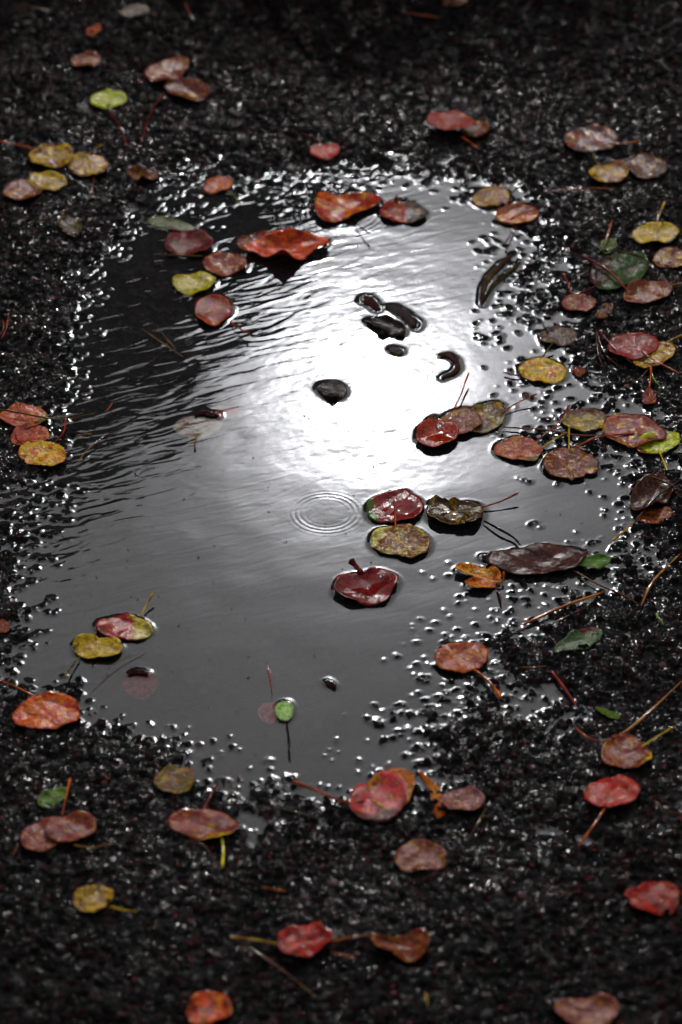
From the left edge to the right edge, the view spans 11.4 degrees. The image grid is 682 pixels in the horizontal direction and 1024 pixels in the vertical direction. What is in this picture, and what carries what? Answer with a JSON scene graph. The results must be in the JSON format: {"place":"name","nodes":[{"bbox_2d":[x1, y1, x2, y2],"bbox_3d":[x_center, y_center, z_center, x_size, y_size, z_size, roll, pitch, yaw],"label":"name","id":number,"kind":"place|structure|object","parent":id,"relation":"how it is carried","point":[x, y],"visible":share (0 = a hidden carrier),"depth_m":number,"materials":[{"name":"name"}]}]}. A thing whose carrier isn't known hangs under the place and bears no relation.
{"place":"outdoors","nodes":[
{"label":"outdoors","id":0,"kind":"place"},
{"bbox_2d":[0,0,681,1023],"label":"road","id":1,"kind":"structure","parent":0,"point":[534,82],"depth_m":3.11,"materials":[{"name":"asphalt"}]},
{"bbox_2d":[0,619,9,632],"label":"fallen leaf","id":2,"kind":"object","parent":1,"relation":"on","point":[4,626],"visible":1,"depth_m":2.96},
{"bbox_2d":[3,179,41,199],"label":"fallen leaf","id":3,"kind":"object","parent":1,"relation":"on","point":[19,189],"visible":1,"depth_m":3.57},
{"bbox_2d":[10,422,49,444],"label":"fallen leaf","id":4,"kind":"object","parent":1,"relation":"on","point":[21,434],"visible":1,"depth_m":3.20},
{"bbox_2d":[0,141,72,167],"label":"fallen leaf","id":5,"kind":"object","parent":1,"relation":"on","point":[54,156],"visible":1,"depth_m":3.63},
{"bbox_2d":[0,680,79,728],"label":"fallen leaf","id":6,"kind":"object","parent":1,"relation":"on","point":[50,710],"visible":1,"depth_m":2.86,"materials":[{"name":"plant"}]},
{"bbox_2d":[20,818,59,851],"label":"fallen leaf","id":7,"kind":"object","parent":1,"relation":"on","point":[34,837],"visible":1,"depth_m":2.72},
{"bbox_2d":[18,417,66,465],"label":"fallen leaf","id":8,"kind":"object","parent":1,"relation":"on","point":[41,452],"visible":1,"depth_m":3.17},
{"bbox_2d":[0,402,94,427],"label":"fallen leaf","id":9,"kind":"object","parent":1,"relation":"on","point":[14,419],"visible":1,"depth_m":3.22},
{"bbox_2d":[0,409,64,419],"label":"pine needle","id":10,"kind":"object","parent":9,"relation":"on","point":[31,414],"visible":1,"depth_m":3.22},
{"bbox_2d":[29,171,66,190],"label":"fallen leaf","id":11,"kind":"object","parent":1,"relation":"on","point":[53,180],"visible":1,"depth_m":3.59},
{"bbox_2d":[38,787,68,807],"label":"fallen leaf","id":12,"kind":"object","parent":1,"relation":"on","point":[53,797],"visible":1,"depth_m":2.76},
{"bbox_2d":[44,778,95,841],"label":"fallen leaf","id":13,"kind":"object","parent":1,"relation":"on","point":[75,825],"visible":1,"depth_m":2.73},
{"bbox_2d":[57,214,82,236],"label":"fallen leaf","id":14,"kind":"object","parent":1,"relation":"on","point":[69,225],"visible":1,"depth_m":3.51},
{"bbox_2d":[71,50,100,65],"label":"fallen leaf","id":15,"kind":"object","parent":1,"relation":"on","point":[90,57],"visible":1,"depth_m":3.81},
{"bbox_2d":[68,144,108,176],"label":"fallen leaf","id":16,"kind":"object","parent":1,"relation":"on","point":[82,164],"visible":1,"depth_m":3.62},
{"bbox_2d":[86,24,101,34],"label":"fallen leaf","id":17,"kind":"object","parent":1,"relation":"on","point":[98,27],"visible":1,"depth_m":3.87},
{"bbox_2d":[73,885,136,912],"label":"fallen leaf","id":18,"kind":"object","parent":1,"relation":"on","point":[90,898],"visible":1,"depth_m":2.66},
{"bbox_2d":[90,89,126,145],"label":"fallen leaf","id":19,"kind":"object","parent":1,"relation":"on","point":[103,99],"visible":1,"depth_m":3.73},
{"bbox_2d":[121,4,149,16],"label":"fallen leaf","id":20,"kind":"object","parent":1,"relation":"on","point":[133,10],"visible":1,"depth_m":3.91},
{"bbox_2d":[127,165,157,179],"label":"fallen leaf","id":21,"kind":"object","parent":1,"relation":"on","point":[134,172],"visible":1,"depth_m":3.60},
{"bbox_2d":[136,56,189,81],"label":"fallen leaf","id":22,"kind":"object","parent":1,"relation":"on","point":[172,68],"visible":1,"depth_m":3.79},
{"bbox_2d":[154,765,195,793],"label":"fallen leaf","id":23,"kind":"object","parent":1,"relation":"on","point":[172,779],"visible":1,"depth_m":2.78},
{"bbox_2d":[141,77,209,142],"bbox_3d":[-0.179,-0.433,3.705,0.054,0.007,0.154,6,35,9],"label":"fallen leaf","id":24,"kind":"object","parent":1,"relation":"on","point":[195,89],"visible":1,"depth_m":3.75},
{"bbox_2d":[168,808,238,867],"bbox_3d":[-0.101,0.255,2.726,0.048,0.007,0.078,-27,43,-33],"label":"fallen leaf","id":25,"kind":"object","parent":1,"relation":"on","point":[199,824],"visible":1,"depth_m":2.74,"materials":[{"name":"plant"}]},
{"bbox_2d":[186,991,231,1023],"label":"fallen leaf","id":26,"kind":"object","parent":1,"relation":"on","point":[205,1007],"visible":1,"depth_m":2.56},
{"bbox_2d":[238,940,314,995],"bbox_3d":[-0.048,0.345,2.596,0.002,0.002,0.087,-29,44,-35],"label":"pine needle","id":27,"kind":"object","parent":1,"relation":"on","point":[270,961],"visible":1,"depth_m":2.60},
{"bbox_2d":[230,921,332,956],"bbox_3d":[-0.043,0.330,2.613,0.076,0.006,0.037,-10,36,-14],"label":"fallen leaf","id":28,"kind":"object","parent":1,"relation":"on","point":[312,939],"visible":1,"depth_m":2.62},
{"bbox_2d":[301,133,339,159],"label":"fallen leaf","id":29,"kind":"object","parent":1,"relation":"on","point":[329,151],"visible":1,"depth_m":3.64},
{"bbox_2d":[0,2,681,1023],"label":"leaf crumbs","id":30,"kind":"object","parent":1,"relation":"on","point":[104,782],"visible":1,"depth_m":2.74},
{"bbox_2d":[328,935,370,942],"bbox_3d":[0.011,0.326,2.623,0.041,0.002,0.009,0,35,0],"label":"pine needle","id":31,"kind":"object","parent":1,"relation":"on","point":[347,938],"visible":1,"depth_m":2.62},
{"bbox_2d":[293,770,406,822],"bbox_3d":[0.007,0.230,2.765,0.093,0.006,0.061,0,35,0],"label":"fallen leaf","id":32,"kind":"object","parent":1,"relation":"on","point":[362,805],"visible":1,"depth_m":2.77,"materials":[{"name":"plant"}]},
{"bbox_2d":[367,768,414,807],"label":"fallen leaf","id":33,"kind":"object","parent":32,"relation":"on","point":[407,777],"visible":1,"depth_m":2.78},
{"bbox_2d":[371,928,429,961],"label":"fallen leaf","id":34,"kind":"object","parent":1,"relation":"on","point":[410,946],"visible":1,"depth_m":2.62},
{"bbox_2d":[394,839,446,871],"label":"fallen leaf","id":35,"kind":"object","parent":1,"relation":"on","point":[420,854],"visible":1,"depth_m":2.70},
{"bbox_2d":[418,770,446,817],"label":"curled leaf","id":36,"kind":"object","parent":1,"relation":"on","point":[432,785],"visible":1,"depth_m":2.77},
{"bbox_2d":[427,110,474,129],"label":"fallen leaf","id":37,"kind":"object","parent":1,"relation":"on","point":[452,119],"visible":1,"depth_m":3.68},
{"bbox_2d":[442,0,466,5],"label":"fallen leaf","id":38,"kind":"object","parent":1,"relation":"on","point":[445,2],"visible":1,"depth_m":3.92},
{"bbox_2d":[440,785,484,809],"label":"fallen leaf","id":39,"kind":"object","parent":1,"relation":"on","point":[469,797],"visible":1,"depth_m":2.76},
{"bbox_2d":[460,116,488,147],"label":"fallen leaf","id":40,"kind":"object","parent":1,"relation":"on","point":[477,128],"visible":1,"depth_m":3.67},
{"bbox_2d":[537,318,576,345],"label":"fallen leaf","id":41,"kind":"object","parent":1,"relation":"on","point":[560,336],"visible":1,"depth_m":3.35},
{"bbox_2d":[551,670,576,705],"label":"twig","id":42,"kind":"object","parent":1,"relation":"on","point":[558,680],"visible":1,"depth_m":2.88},
{"bbox_2d":[521,590,607,625],"bbox_3d":[0.194,0.083,2.979,0.092,0.003,0.004,-20,40,-27],"label":"pine needle","id":43,"kind":"object","parent":1,"relation":"on","point":[557,609],"visible":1,"depth_m":2.98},
{"bbox_2d":[553,627,602,652],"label":"fallen leaf","id":44,"kind":"object","parent":1,"relation":"on","point":[574,639],"visible":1,"depth_m":2.94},
{"bbox_2d":[572,366,584,376],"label":"fallen leaf","id":45,"kind":"object","parent":1,"relation":"on","point":[578,371],"visible":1,"depth_m":3.29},
{"bbox_2d":[562,273,596,311],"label":"fallen leaf","id":46,"kind":"object","parent":1,"relation":"on","point":[582,302],"visible":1,"depth_m":3.39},
{"bbox_2d":[554,993,618,1023],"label":"fallen leaf","id":47,"kind":"object","parent":1,"relation":"on","point":[600,1008],"visible":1,"depth_m":2.56,"materials":[{"name":"plant"}]},
{"bbox_2d":[564,123,638,151],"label":"fallen leaf","id":48,"kind":"object","parent":1,"relation":"on","point":[593,137],"visible":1,"depth_m":3.66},
{"bbox_2d":[595,303,613,318],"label":"fallen leaf","id":49,"kind":"object","parent":1,"relation":"on","point":[605,310],"visible":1,"depth_m":3.38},
{"bbox_2d":[595,706,619,719],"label":"fallen leaf","id":50,"kind":"object","parent":1,"relation":"on","point":[610,714],"visible":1,"depth_m":2.85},
{"bbox_2d":[588,152,628,181],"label":"fallen leaf","id":51,"kind":"object","parent":1,"relation":"on","point":[615,171],"visible":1,"depth_m":3.60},
{"bbox_2d":[599,238,617,253],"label":"fallen leaf","id":52,"kind":"object","parent":1,"relation":"on","point":[610,244],"visible":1,"depth_m":3.48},
{"bbox_2d":[578,775,639,845],"bbox_3d":[0.202,0.236,2.744,0.040,0.006,0.096,25,42,31],"label":"fallen leaf","id":53,"kind":"object","parent":1,"relation":"on","point":[615,791],"visible":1,"depth_m":2.76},
{"bbox_2d":[579,253,648,293],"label":"fallen leaf","id":54,"kind":"object","parent":1,"relation":"on","point":[625,268],"visible":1,"depth_m":3.44,"materials":[{"name":"plant"}]},
{"bbox_2d":[580,255,626,289],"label":"leaf stalk","id":55,"kind":"object","parent":54,"relation":"on","point":[609,271],"visible":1,"depth_m":3.43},
{"bbox_2d":[575,414,666,447],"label":"fallen leaf","id":56,"kind":"object","parent":1,"relation":"on","point":[626,429],"visible":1,"depth_m":3.21,"materials":[{"name":"plant"}]},
{"bbox_2d":[601,726,674,767],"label":"fallen leaf","id":57,"kind":"object","parent":1,"relation":"on","point":[624,751],"visible":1,"depth_m":2.81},
{"bbox_2d":[601,681,681,741],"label":"pine needle","id":58,"kind":"object","parent":1,"relation":"on","point":[643,716],"visible":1,"depth_m":2.85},
{"bbox_2d":[611,473,673,541],"bbox_3d":[0.273,-0.004,3.096,0.034,0.011,0.120,13,37,18],"label":"fallen leaf","id":59,"kind":"object","parent":1,"relation":"on","point":[648,488],"visible":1,"depth_m":3.12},
{"bbox_2d":[633,480,678,524],"bbox_3d":[0.284,-0.010,3.105,0.005,0.003,0.083,22,40,28],"label":"pine needle","id":60,"kind":"object","parent":59,"relation":"on","point":[650,502],"visible":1,"depth_m":3.10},
{"bbox_2d":[608,332,679,374],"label":"fallen leaf","id":61,"kind":"object","parent":1,"relation":"on","point":[634,346],"visible":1,"depth_m":3.32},
{"bbox_2d":[626,153,666,178],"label":"fallen leaf","id":62,"kind":"object","parent":1,"relation":"on","point":[644,166],"visible":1,"depth_m":3.61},
{"bbox_2d":[642,366,655,403],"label":"fallen leaf","id":63,"kind":"object","parent":1,"relation":"on","point":[648,396],"visible":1,"depth_m":3.25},
{"bbox_2d":[625,881,679,915],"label":"fallen leaf","id":64,"kind":"object","parent":1,"relation":"on","point":[656,898],"visible":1,"depth_m":2.66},
{"bbox_2d":[623,279,681,303],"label":"fallen leaf","id":65,"kind":"object","parent":1,"relation":"on","point":[642,291],"visible":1,"depth_m":3.40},
{"bbox_2d":[636,507,672,523],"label":"fallen leaf","id":66,"kind":"object","parent":1,"relation":"on","point":[653,516],"visible":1,"depth_m":3.09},
{"bbox_2d":[632,201,678,242],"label":"fallen leaf","id":67,"kind":"object","parent":1,"relation":"on","point":[665,232],"visible":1,"depth_m":3.50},
{"bbox_2d":[633,334,681,367],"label":"fallen leaf","id":68,"kind":"object","parent":1,"relation":"on","point":[664,352],"visible":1,"depth_m":3.31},
{"bbox_2d":[635,431,679,469],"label":"fallen leaf","id":69,"kind":"object","parent":1,"relation":"on","point":[671,440],"visible":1,"depth_m":3.19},
{"bbox_2d":[641,553,680,605],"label":"pine needle","id":70,"kind":"object","parent":1,"relation":"on","point":[656,577],"visible":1,"depth_m":3.01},
{"bbox_2d":[652,247,681,267],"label":"fallen leaf","id":71,"kind":"object","parent":1,"relation":"on","point":[665,255],"visible":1,"depth_m":3.46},
{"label":"water","id":72,"kind":"structure","parent":0,"visible":0},
{"bbox_2d":[64,633,122,676],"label":"fallen leaf","id":73,"kind":"object","parent":72,"relation":"on","point":[87,645],"visible":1,"depth_m":2.93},
{"bbox_2d":[95,592,153,640],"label":"fallen leaf","id":74,"kind":"object","parent":72,"relation":"on","point":[128,626],"visible":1,"depth_m":2.96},
{"bbox_2d":[127,669,147,676],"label":"curled leaf","id":75,"kind":"object","parent":72,"relation":"on","point":[139,672],"visible":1,"depth_m":2.90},
{"bbox_2d":[122,673,158,699],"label":"fallen leaf","id":76,"kind":"object","parent":72,"relation":"in","point":[138,687],"visible":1,"depth_m":2.90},
{"bbox_2d":[147,216,194,231],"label":"fallen leaf","id":77,"kind":"object","parent":72,"relation":"on","point":[164,222],"visible":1,"depth_m":3.52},
{"bbox_2d":[153,229,213,256],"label":"fallen leaf","id":78,"kind":"object","parent":72,"relation":"on","point":[184,244],"visible":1,"depth_m":3.49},
{"bbox_2d":[172,271,215,295],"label":"fallen leaf","id":79,"kind":"object","parent":72,"relation":"on","point":[190,284],"visible":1,"depth_m":3.43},
{"bbox_2d":[173,416,221,447],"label":"fallen leaf","id":80,"kind":"object","parent":72,"relation":"on","point":[197,427],"visible":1,"depth_m":3.22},
{"bbox_2d":[194,410,217,417],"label":"curled leaf","id":81,"kind":"object","parent":72,"relation":"on","point":[206,413],"visible":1,"depth_m":3.23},
{"bbox_2d":[195,294,248,333],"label":"fallen leaf","id":82,"kind":"object","parent":72,"relation":"on","point":[213,309],"visible":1,"depth_m":3.39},
{"bbox_2d":[204,176,240,204],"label":"fallen leaf","id":83,"kind":"object","parent":72,"relation":"on","point":[216,184],"visible":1,"depth_m":3.59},
{"bbox_2d":[203,251,246,276],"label":"fallen leaf","id":84,"kind":"object","parent":72,"relation":"on","point":[222,264],"visible":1,"depth_m":3.46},
{"bbox_2d":[215,406,239,418],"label":"fallen leaf","id":85,"kind":"object","parent":72,"relation":"in","point":[224,412],"visible":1,"depth_m":3.24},
{"bbox_2d":[237,230,270,251],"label":"fallen leaf","id":86,"kind":"object","parent":72,"relation":"on","point":[245,239],"visible":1,"depth_m":3.50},
{"bbox_2d":[257,703,276,724],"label":"fallen leaf","id":87,"kind":"object","parent":72,"relation":"in","point":[266,713],"visible":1,"depth_m":2.87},
{"bbox_2d":[275,701,292,747],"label":"fallen leaf","id":88,"kind":"object","parent":72,"relation":"on","point":[283,711],"visible":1,"depth_m":2.86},
{"bbox_2d":[241,228,328,259],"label":"fallen leaf","id":89,"kind":"object","parent":72,"relation":"on","point":[297,244],"visible":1,"depth_m":3.48,"materials":[{"name":"plant"}]},
{"bbox_2d":[40,184,560,754],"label":"plant crumbs","id":90,"kind":"object","parent":72,"relation":"on","point":[272,524],"visible":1,"depth_m":3.11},
{"bbox_2d":[316,380,346,397],"bbox_3d":[-0.008,-0.117,3.266,0.026,0.005,0.032,-18,39,-23],"label":"stone","id":91,"kind":"object","parent":72,"relation":"on","point":[333,388],"visible":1,"depth_m":3.27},
{"bbox_2d":[314,192,381,233],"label":"fallen leaf","id":92,"kind":"object","parent":72,"relation":"on","point":[329,207],"visible":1,"depth_m":3.55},
{"bbox_2d":[333,558,398,605],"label":"fallen leaf","id":93,"kind":"object","parent":72,"relation":"on","point":[371,586],"visible":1,"depth_m":3.01,"materials":[{"name":"plant"}]},
{"bbox_2d":[363,295,378,310],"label":"curled leaf","id":94,"kind":"object","parent":72,"relation":"on","point":[370,302],"visible":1,"depth_m":3.40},
{"bbox_2d":[366,314,405,335],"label":"fallen leaf","id":95,"kind":"object","parent":72,"relation":"on","point":[389,324],"visible":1,"depth_m":3.36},
{"bbox_2d":[366,489,423,527],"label":"fallen leaf","id":96,"kind":"object","parent":72,"relation":"on","point":[392,506],"visible":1,"depth_m":3.11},
{"bbox_2d":[389,346,403,354],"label":"fallen leaf","id":97,"kind":"object","parent":72,"relation":"on","point":[396,350],"visible":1,"depth_m":3.33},
{"bbox_2d":[370,523,429,558],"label":"fallen leaf","id":98,"kind":"object","parent":72,"relation":"on","point":[408,540],"visible":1,"depth_m":3.06,"materials":[{"name":"plant"}]},
{"bbox_2d":[385,304,417,327],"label":"curled leaf","id":99,"kind":"object","parent":72,"relation":"on","point":[407,317],"visible":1,"depth_m":3.38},
{"bbox_2d":[380,195,426,223],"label":"fallen leaf","id":100,"kind":"object","parent":72,"relation":"on","point":[404,212],"visible":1,"depth_m":3.54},
{"bbox_2d":[440,353,460,378],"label":"curled leaf","id":101,"kind":"object","parent":72,"relation":"on","point":[455,361],"visible":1,"depth_m":3.30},
{"bbox_2d":[434,641,501,698],"bbox_3d":[0.106,0.135,2.902,0.048,0.007,0.086,-4,35,-6],"label":"fallen leaf","id":102,"kind":"object","parent":72,"relation":"on","point":[463,657],"visible":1,"depth_m":2.92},
{"bbox_2d":[426,492,518,524],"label":"fallen leaf","id":103,"kind":"object","parent":72,"relation":"on","point":[454,510],"visible":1,"depth_m":3.10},
{"bbox_2d":[455,562,504,587],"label":"fallen leaf","id":104,"kind":"object","parent":72,"relation":"on","point":[489,577],"visible":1,"depth_m":3.02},
{"bbox_2d":[472,185,518,206],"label":"fallen leaf","id":105,"kind":"object","parent":72,"relation":"on","point":[497,195],"visible":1,"depth_m":3.57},
{"bbox_2d":[479,254,513,303],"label":"curled leaf","id":106,"kind":"object","parent":72,"relation":"on","point":[493,272],"visible":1,"depth_m":3.44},
{"bbox_2d":[465,393,536,433],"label":"fallen leaf","id":107,"kind":"object","parent":72,"relation":"on","point":[492,415],"visible":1,"depth_m":3.23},
{"bbox_2d":[436,371,482,434],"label":"fallen leaf","id":108,"kind":"object","parent":107,"relation":"on","point":[461,415],"visible":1,"depth_m":3.22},
{"bbox_2d":[416,419,458,446],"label":"fallen leaf","id":109,"kind":"object","parent":108,"relation":"on","point":[431,436],"visible":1,"depth_m":3.20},
{"bbox_2d":[483,520,520,545],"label":"leaf stalk","id":110,"kind":"object","parent":72,"relation":"on","point":[503,531],"visible":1,"depth_m":3.07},
{"bbox_2d":[484,261,520,302],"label":"curled leaf","id":111,"kind":"object","parent":72,"relation":"on","point":[507,273],"visible":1,"depth_m":3.43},
{"bbox_2d":[495,202,538,242],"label":"fallen leaf","id":112,"kind":"object","parent":72,"relation":"on","point":[506,213],"visible":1,"depth_m":3.54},
{"bbox_2d":[494,432,566,460],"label":"fallen leaf","id":113,"kind":"object","parent":72,"relation":"on","point":[521,448],"visible":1,"depth_m":3.19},
{"bbox_2d":[485,542,588,574],"bbox_3d":[0.174,0.041,3.036,0.093,0.008,0.051,0,35,0],"label":"fallen leaf","id":114,"kind":"object","parent":72,"relation":"on","point":[539,558],"visible":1,"depth_m":3.04,"materials":[{"name":"plant"}]},
{"bbox_2d":[519,341,565,383],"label":"fallen leaf","id":115,"kind":"object","parent":72,"relation":"on","point":[545,370],"visible":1,"depth_m":3.29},
{"bbox_2d":[503,427,607,435],"bbox_3d":[0.202,-0.075,3.204,0.104,0.003,0.008,4,35,6],"label":"pine needle","id":116,"kind":"object","parent":72,"relation":"on","point":[552,431],"visible":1,"depth_m":3.21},
{"bbox_2d":[542,427,598,480],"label":"fallen leaf","id":117,"kind":"object","parent":72,"relation":"on","point":[571,463],"visible":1,"depth_m":3.16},
{"bbox_2d":[536,404,605,440],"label":"fallen leaf","id":118,"kind":"object","parent":72,"relation":"on","point":[583,420],"visible":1,"depth_m":3.22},
{"bbox_2d":[577,553,610,568],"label":"fallen leaf","id":119,"kind":"object","parent":72,"relation":"on","point":[598,561],"visible":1,"depth_m":3.03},
{"bbox_2d":[570,569,639,605],"bbox_3d":[0.231,0.065,3.003,0.085,0.004,0.004,29,44,34],"label":"pine needle","id":120,"kind":"object","parent":72,"relation":"on","point":[604,586],"visible":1,"depth_m":3.00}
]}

